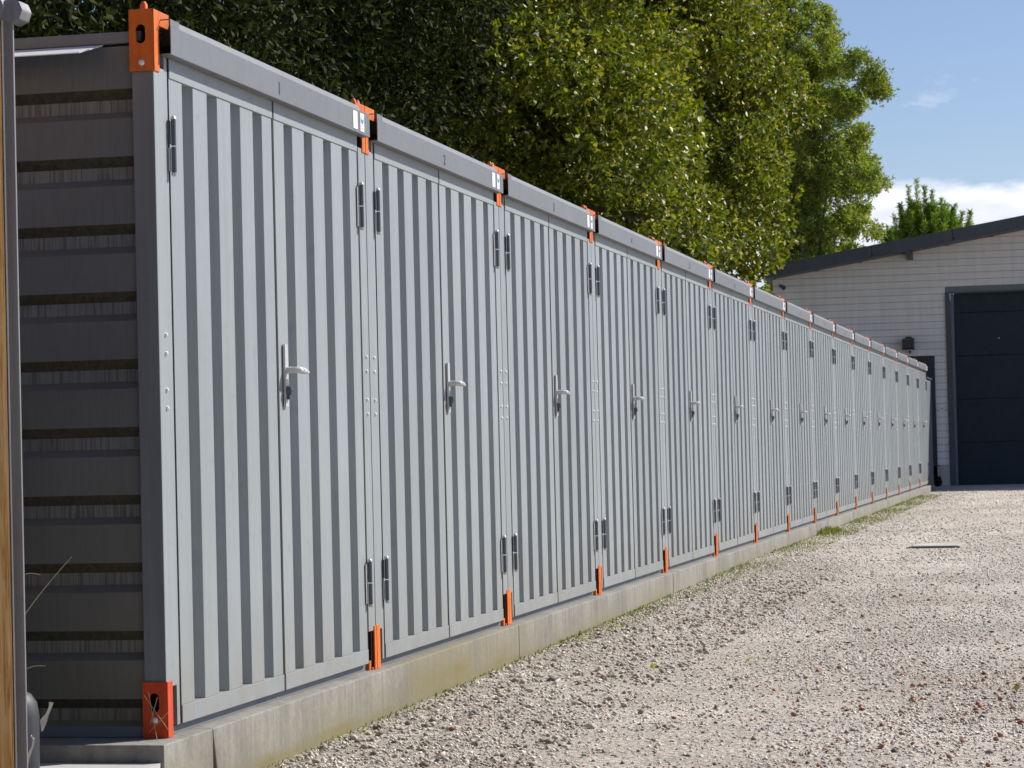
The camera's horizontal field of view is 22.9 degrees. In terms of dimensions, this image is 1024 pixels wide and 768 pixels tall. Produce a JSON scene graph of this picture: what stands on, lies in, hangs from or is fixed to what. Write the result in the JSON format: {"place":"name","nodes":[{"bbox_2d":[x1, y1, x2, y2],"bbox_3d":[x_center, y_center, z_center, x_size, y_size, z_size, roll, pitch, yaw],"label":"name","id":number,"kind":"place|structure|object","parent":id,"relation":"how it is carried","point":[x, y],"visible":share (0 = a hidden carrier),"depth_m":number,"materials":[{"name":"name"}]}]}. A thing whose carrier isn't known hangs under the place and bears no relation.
{"place":"outdoors","nodes":[
{"label":"outdoors","id":0,"kind":"place"},
{"bbox_2d":[57,0,1023,288],"label":"sky","id":1,"kind":"structure","parent":0,"point":[955,124],"materials":[{"name":"blue"}]},
{"bbox_2d":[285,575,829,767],"bbox_3d":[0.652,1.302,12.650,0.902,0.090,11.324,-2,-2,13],"label":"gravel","id":2,"kind":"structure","parent":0,"point":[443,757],"depth_m":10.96,"materials":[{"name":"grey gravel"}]},
{"bbox_2d":[266,486,1023,767],"bbox_3d":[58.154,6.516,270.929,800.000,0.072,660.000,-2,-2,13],"label":"ground","id":3,"kind":"structure","parent":0,"point":[673,756],"depth_m":10.69,"materials":[{"name":"grey gravel"}]},
{"bbox_2d":[0,0,31,767],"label":"wooden gate","id":4,"kind":"structure","parent":3,"relation":"on","point":[13,723],"depth_m":7.01,"materials":[{"name":"brown wood"}]},
{"bbox_2d":[25,558,70,613],"bbox_3d":[-1.339,0.605,7.169,0.196,0.226,0.003,-2,-2,13],"label":"straw stalk","id":5,"kind":"object","parent":4,"relation":"attached to","point":[45,586],"visible":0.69,"depth_m":7.17,"materials":[{"name":"plant"}]},
{"bbox_2d":[28,702,53,762],"bbox_3d":[-1.333,1.001,7.101,0.090,0.213,0.024,-2,-2,13],"label":"dry leaf","id":6,"kind":"object","parent":3,"relation":"on","point":[43,720],"visible":0.87,"depth_m":7.11,"materials":[{"name":"beige plant"}]},
{"bbox_2d":[14,0,408,123],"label":"evergreen tree","id":7,"kind":"object","parent":3,"relation":"on","point":[46,19],"visible":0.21,"depth_m":22.51,"materials":[{"name":"green plant"}]},
{"bbox_2d":[14,0,517,169],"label":"evergreen tree","id":8,"kind":"object","parent":3,"relation":"on","point":[410,36],"visible":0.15,"depth_m":29.77,"materials":[{"name":"green plant"}]},
{"bbox_2d":[257,595,670,767],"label":"grass","id":9,"kind":"structure","parent":3,"relation":"on","point":[471,681],"depth_m":10.77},
{"bbox_2d":[40,484,934,767],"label":"concrete plinth","id":10,"kind":"structure","parent":3,"relation":"on","point":[276,730],"depth_m":9.62,"materials":[{"name":"grey concrete"}]},
{"bbox_2d":[27,692,39,767],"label":"gate stop","id":11,"kind":"object","parent":10,"relation":"attached to","point":[33,722],"visible":0.22,"depth_m":7.18,"materials":[{"name":"metal"}]},
{"bbox_2d":[144,692,168,736],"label":"dry grass","id":12,"kind":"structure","parent":10,"relation":"on","point":[156,713],"depth_m":7.54,"materials":[{"name":"plant"}]},
{"bbox_2d":[14,1,377,737],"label":"storage container","id":13,"kind":"object","parent":10,"relation":"on","point":[196,421],"visible":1,"depth_m":7.81,"materials":[{"name":"grey paint"},{"name":"orange paint"},{"name":"painted steel"}]},
{"bbox_2d":[166,58,284,722],"bbox_3d":[-0.930,0.027,8.199,0.066,2.032,1.031,-2,-2,13],"label":"door","id":14,"kind":"structure","parent":13,"relation":"in","point":[219,131],"depth_m":8.17,"materials":[{"name":"grey paint"}]},
{"bbox_2d":[272,101,372,689],"bbox_3d":[-0.676,0.047,9.230,0.109,2.032,1.053,-2,-2,13],"label":"door","id":15,"kind":"structure","parent":13,"relation":"in","point":[319,203],"depth_m":9.19,"materials":[{"name":"grey paint"}]},
{"bbox_2d":[356,100,509,667],"bbox_3d":[-1.719,0.061,11.287,3.044,2.218,2.349,-2,-2,13],"label":"storage container","id":16,"kind":"object","parent":10,"relation":"on","point":[436,407],"visible":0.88,"depth_m":10.85,"materials":[{"name":"grey metal"}]},
{"bbox_2d":[374,143,448,657],"bbox_3d":[-0.422,0.072,10.456,0.066,2.032,1.039,-2,-2,13],"label":"door","id":17,"kind":"structure","parent":16,"relation":"in","point":[406,188],"depth_m":10.43,"materials":[{"name":"grey paint"}]},
{"bbox_2d":[439,170,506,636],"bbox_3d":[-0.167,0.093,11.495,0.109,2.032,1.061,-2,-2,13],"label":"door","id":18,"kind":"structure","parent":16,"relation":"in","point":[477,558],"depth_m":11.47,"materials":[{"name":"grey paint"}]},
{"bbox_2d":[492,163,600,624],"bbox_3d":[-1.207,0.107,13.565,3.044,2.218,2.367,-2,-2,13],"label":"storage container","id":19,"kind":"object","parent":10,"relation":"on","point":[545,242],"visible":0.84,"depth_m":13.14,"materials":[{"name":"grey metal"}]},
{"bbox_2d":[504,197,557,615],"bbox_3d":[0.089,0.118,12.731,0.066,2.032,1.047,-2,-2,13],"label":"door","id":20,"kind":"structure","parent":19,"relation":"in","point":[526,228],"depth_m":12.71,"materials":[{"name":"grey paint"}]},
{"bbox_2d":[548,215,598,601],"bbox_3d":[0.346,0.139,13.777,0.109,2.032,1.069,-2,-2,13],"label":"door","id":21,"kind":"structure","parent":19,"relation":"in","point":[570,275],"depth_m":13.76,"materials":[{"name":"grey paint"}]},
{"bbox_2d":[585,206,666,593],"bbox_3d":[-0.691,0.154,15.861,3.044,2.218,2.385,-2,-2,13],"label":"storage container","id":22,"kind":"object","parent":10,"relation":"on","point":[628,413],"visible":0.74,"depth_m":15.44,"materials":[{"name":"grey metal"}]},
{"bbox_2d":[595,235,634,587],"bbox_3d":[0.604,0.164,15.023,0.066,2.032,1.055,-2,-2,13],"label":"door","id":23,"kind":"structure","parent":22,"relation":"in","point":[611,264],"depth_m":15.01,"materials":[{"name":"grey paint"}]},
{"bbox_2d":[627,248,665,577],"bbox_3d":[0.863,0.185,16.078,0.109,2.032,1.078,-2,-2,13],"label":"door","id":24,"kind":"structure","parent":22,"relation":"in","point":[643,295],"depth_m":16.06,"materials":[{"name":"grey paint"}]},
{"bbox_2d":[653,237,716,571],"bbox_3d":[-0.171,0.200,18.175,3.044,2.218,2.404,-2,-2,13],"label":"storage container","id":25,"kind":"object","parent":10,"relation":"on","point":[687,410],"visible":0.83,"depth_m":17.76,"materials":[{"name":"grey paint"},{"name":"orange paint"},{"name":"white paint"}]},
{"bbox_2d":[661,262,692,566],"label":"door","id":26,"kind":"structure","parent":25,"relation":"in","point":[673,279],"depth_m":17.32,"materials":[{"name":"grey paint"}]},
{"bbox_2d":[686,272,716,558],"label":"door","id":27,"kind":"structure","parent":25,"relation":"in","point":[698,311],"depth_m":18.39,"materials":[{"name":"grey paint"}]},
{"bbox_2d":[705,261,756,554],"bbox_3d":[0.352,0.247,20.506,3.044,2.218,2.422,-2,-2,13],"label":"storage container","id":28,"kind":"object","parent":10,"relation":"on","point":[732,396],"visible":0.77,"depth_m":20.11,"materials":[{"name":"grey paint"},{"name":"orange paint"},{"name":"white paint"}]},
{"bbox_2d":[712,283,737,550],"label":"door","id":29,"kind":"structure","parent":28,"relation":"in","point":[721,297],"depth_m":19.65,"materials":[{"name":"grey paint"}]},
{"bbox_2d":[731,291,756,544],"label":"door","id":30,"kind":"structure","parent":28,"relation":"in","point":[741,325],"depth_m":20.72,"materials":[{"name":"grey paint"}]},
{"bbox_2d":[746,280,788,541],"bbox_3d":[0.880,0.295,22.855,3.044,2.218,2.440,-2,-2,13],"label":"storage container","id":31,"kind":"object","parent":10,"relation":"on","point":[767,310],"visible":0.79,"depth_m":22.47,"materials":[{"name":"grey paint"},{"name":"orange paint"},{"name":"white paint"}]},
{"bbox_2d":[752,300,772,537],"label":"door","id":32,"kind":"structure","parent":31,"relation":"in","point":[759,310],"depth_m":22.00,"materials":[{"name":"grey paint"}]},
{"bbox_2d":[767,306,788,532],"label":"door","id":33,"kind":"structure","parent":31,"relation":"in","point":[780,494],"depth_m":23.08,"materials":[{"name":"grey paint"}]},
{"bbox_2d":[783,299,815,530],"bbox_3d":[1.412,0.342,25.221,3.044,2.218,2.458,-2,-2,13],"label":"storage container","id":34,"kind":"object","parent":10,"relation":"on","point":[797,320],"visible":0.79,"depth_m":24.85,"materials":[{"name":"grey paint"},{"name":"orange paint"},{"name":"white paint"}]},
{"bbox_2d":[784,313,801,527],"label":"door","id":35,"kind":"structure","parent":34,"relation":"in","point":[791,355],"depth_m":24.36,"materials":[{"name":"grey paint"}]},
{"bbox_2d":[797,318,815,523],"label":"door","id":36,"kind":"structure","parent":34,"relation":"in","point":[804,346],"depth_m":25.45,"materials":[{"name":"grey paint"}]},
{"bbox_2d":[810,311,837,521],"bbox_3d":[1.948,0.390,27.605,3.044,2.218,2.476,-2,-2,13],"label":"storage container","id":37,"kind":"object","parent":10,"relation":"on","point":[822,330],"visible":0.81,"depth_m":27.25,"materials":[{"name":"grey metal"}]},
{"bbox_2d":[811,324,826,519],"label":"door","id":38,"kind":"structure","parent":37,"relation":"in","point":[816,332],"depth_m":26.74,"materials":[{"name":"grey paint"}]},
{"bbox_2d":[822,329,837,515],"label":"door","id":39,"kind":"structure","parent":37,"relation":"in","point":[827,350],"depth_m":27.84,"materials":[{"name":"grey paint"}]},
{"bbox_2d":[833,322,856,514],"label":"storage container","id":40,"kind":"object","parent":10,"relation":"on","point":[843,338],"visible":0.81,"depth_m":29.66,"materials":[{"name":"grey metal"}]},
{"bbox_2d":[834,334,846,511],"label":"door","id":41,"kind":"structure","parent":40,"relation":"in","point":[838,352],"depth_m":29.14,"materials":[{"name":"grey paint"}]},
{"bbox_2d":[842,337,856,509],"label":"door","id":42,"kind":"structure","parent":40,"relation":"in","point":[847,358],"depth_m":30.25,"materials":[{"name":"grey paint"}]},
{"bbox_2d":[849,328,872,508],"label":"storage container","id":43,"kind":"object","parent":10,"relation":"on","point":[861,344],"visible":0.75,"depth_m":32.09,"materials":[{"name":"grey metal"}]},
{"bbox_2d":[853,341,864,505],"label":"door","id":44,"kind":"structure","parent":43,"relation":"in","point":[856,346],"depth_m":31.56,"materials":[{"name":"grey paint"}]},
{"bbox_2d":[860,344,872,503],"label":"door","id":45,"kind":"structure","parent":43,"relation":"in","point":[868,474],"depth_m":32.69,"materials":[{"name":"grey paint"}]},
{"bbox_2d":[868,338,886,502],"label":"storage container","id":46,"kind":"object","parent":10,"relation":"on","point":[877,413],"visible":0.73,"depth_m":34.53,"materials":[{"name":"grey metal"}]},
{"bbox_2d":[869,348,879,500],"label":"door","id":47,"kind":"structure","parent":46,"relation":"in","point":[872,353],"depth_m":34.00,"materials":[{"name":"grey paint"}]},
{"bbox_2d":[876,351,886,498],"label":"door","id":48,"kind":"structure","parent":46,"relation":"in","point":[880,376],"depth_m":35.11,"materials":[{"name":"grey paint"}]},
{"bbox_2d":[880,342,899,497],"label":"storage container","id":49,"kind":"object","parent":10,"relation":"on","point":[890,356],"visible":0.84,"depth_m":36.99,"materials":[{"name":"grey metal"}]},
{"bbox_2d":[883,354,892,496],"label":"door","id":50,"kind":"structure","parent":49,"relation":"in","point":[886,358],"depth_m":36.45,"materials":[{"name":"grey paint"}]},
{"bbox_2d":[889,356,899,494],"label":"door","id":51,"kind":"structure","parent":49,"relation":"in","point":[893,373],"depth_m":37.59,"materials":[{"name":"grey paint"}]},
{"bbox_2d":[896,352,910,493],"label":"storage container","id":52,"kind":"object","parent":10,"relation":"on","point":[902,360],"visible":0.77,"depth_m":39.48,"materials":[{"name":"grey metal"}]},
{"bbox_2d":[896,359,904,492],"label":"door","id":53,"kind":"structure","parent":52,"relation":"in","point":[898,363],"depth_m":38.91,"materials":[{"name":"grey paint"}]},
{"bbox_2d":[901,361,910,490],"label":"door","id":54,"kind":"structure","parent":52,"relation":"in","point":[903,365],"depth_m":40.05,"materials":[{"name":"grey paint"}]},
{"bbox_2d":[907,357,919,489],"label":"storage container","id":55,"kind":"object","parent":10,"relation":"on","point":[912,366],"visible":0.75,"depth_m":41.96,"materials":[{"name":"grey metal"}]},
{"bbox_2d":[907,364,914,488],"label":"door","id":56,"kind":"structure","parent":55,"relation":"in","point":[909,367],"depth_m":41.39,"materials":[{"name":"grey paint"}]},
{"bbox_2d":[912,366,919,487],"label":"door","id":57,"kind":"structure","parent":55,"relation":"in","point":[914,385],"depth_m":42.55,"materials":[{"name":"grey paint"}]},
{"bbox_2d":[917,361,928,487],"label":"storage container","id":58,"kind":"object","parent":10,"relation":"on","point":[922,426],"visible":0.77,"depth_m":44.49,"materials":[{"name":"grey metal"}]},
{"bbox_2d":[917,368,924,485],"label":"door","id":59,"kind":"structure","parent":58,"relation":"in","point":[922,482],"depth_m":43.90,"materials":[{"name":"grey paint"}]},
{"bbox_2d":[921,369,928,484],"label":"door","id":60,"kind":"structure","parent":58,"relation":"in","point":[924,388],"depth_m":45.06,"materials":[{"name":"grey paint"}]},
{"bbox_2d":[220,0,755,273],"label":"oak tree","id":61,"kind":"object","parent":3,"relation":"on","point":[587,76],"visible":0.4,"depth_m":35.83,"materials":[{"name":"green plant"}]},
{"bbox_2d":[510,0,827,295],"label":"oak tree","id":62,"kind":"object","parent":3,"relation":"on","point":[733,80],"visible":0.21,"depth_m":44.06,"materials":[{"name":"green plant"}]},
{"bbox_2d":[427,593,1023,767],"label":"brick chips","id":63,"kind":"object","parent":3,"relation":"on","point":[948,756],"visible":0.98,"depth_m":9.50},
{"bbox_2d":[746,0,899,293],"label":"ash tree","id":64,"kind":"object","parent":3,"relation":"on","point":[822,168],"visible":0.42,"depth_m":63.93,"materials":[{"name":"green plant"}]},
{"bbox_2d":[817,525,841,534],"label":"grass","id":65,"kind":"structure","parent":3,"relation":"on","point":[827,531],"depth_m":26.00,"materials":[{"name":"green plant"}]},
{"bbox_2d":[763,215,1023,485],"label":"shed","id":66,"kind":"structure","parent":3,"relation":"on","point":[951,302],"depth_m":50.48,"materials":[{"name":"white"}]},
{"bbox_2d":[902,337,914,353],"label":"wall lamp","id":67,"kind":"object","parent":66,"relation":"attached to","point":[908,343],"visible":1,"depth_m":50.34,"materials":[{"name":"metal"}]},
{"bbox_2d":[907,355,937,474],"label":"side door","id":68,"kind":"structure","parent":66,"relation":"in","point":[929,361],"depth_m":50.52,"materials":[{"name":"grey metal"}]},
{"bbox_2d":[954,291,1023,484],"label":"door","id":69,"kind":"structure","parent":66,"relation":"in","point":[989,327],"depth_m":50.41,"materials":[{"name":"metal"}]},
{"bbox_2d":[878,177,975,242],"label":"pine tree","id":70,"kind":"object","parent":3,"relation":"on","point":[913,220],"visible":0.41,"depth_m":70.78,"materials":[{"name":"green plant"}]},
{"bbox_2d":[926,377,933,484],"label":"closing panel","id":71,"kind":"object","parent":3,"relation":"on","point":[930,431],"visible":0.71,"depth_m":46.61,"materials":[{"name":"paint"}]},
{"bbox_2d":[909,542,966,548],"bbox_3d":[3.793,1.454,22.442,0.440,0.064,0.980,-2,-2,15],"label":"access cover","id":72,"kind":"object","parent":3,"relation":"on","point":[942,545],"visible":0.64,"depth_m":22.17,"materials":[{"name":"concrete"}]},
{"bbox_2d":[934,475,942,486],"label":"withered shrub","id":73,"kind":"object","parent":3,"relation":"on","point":[938,482],"visible":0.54,"depth_m":49.61,"materials":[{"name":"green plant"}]},
{"bbox_2d":[935,484,1023,487],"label":"apron","id":74,"kind":"object","parent":3,"relation":"on","point":[993,485],"depth_m":49.21,"materials":[{"name":"concrete"}]},
{"bbox_2d":[558,561,767,642],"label":"grass","id":75,"kind":"structure","parent":0,"point":[670,595],"depth_m":15.48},
{"bbox_2d":[697,493,940,584],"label":"grass","id":76,"kind":"structure","parent":0,"point":[886,510],"depth_m":26.80,"materials":[{"name":"green plant"}]},
{"bbox_2d":[749,488,1023,562],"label":"gravel","id":77,"kind":"structure","parent":0,"point":[905,537],"depth_m":24.89,"materials":[{"name":"grey gravel"}]}
]}

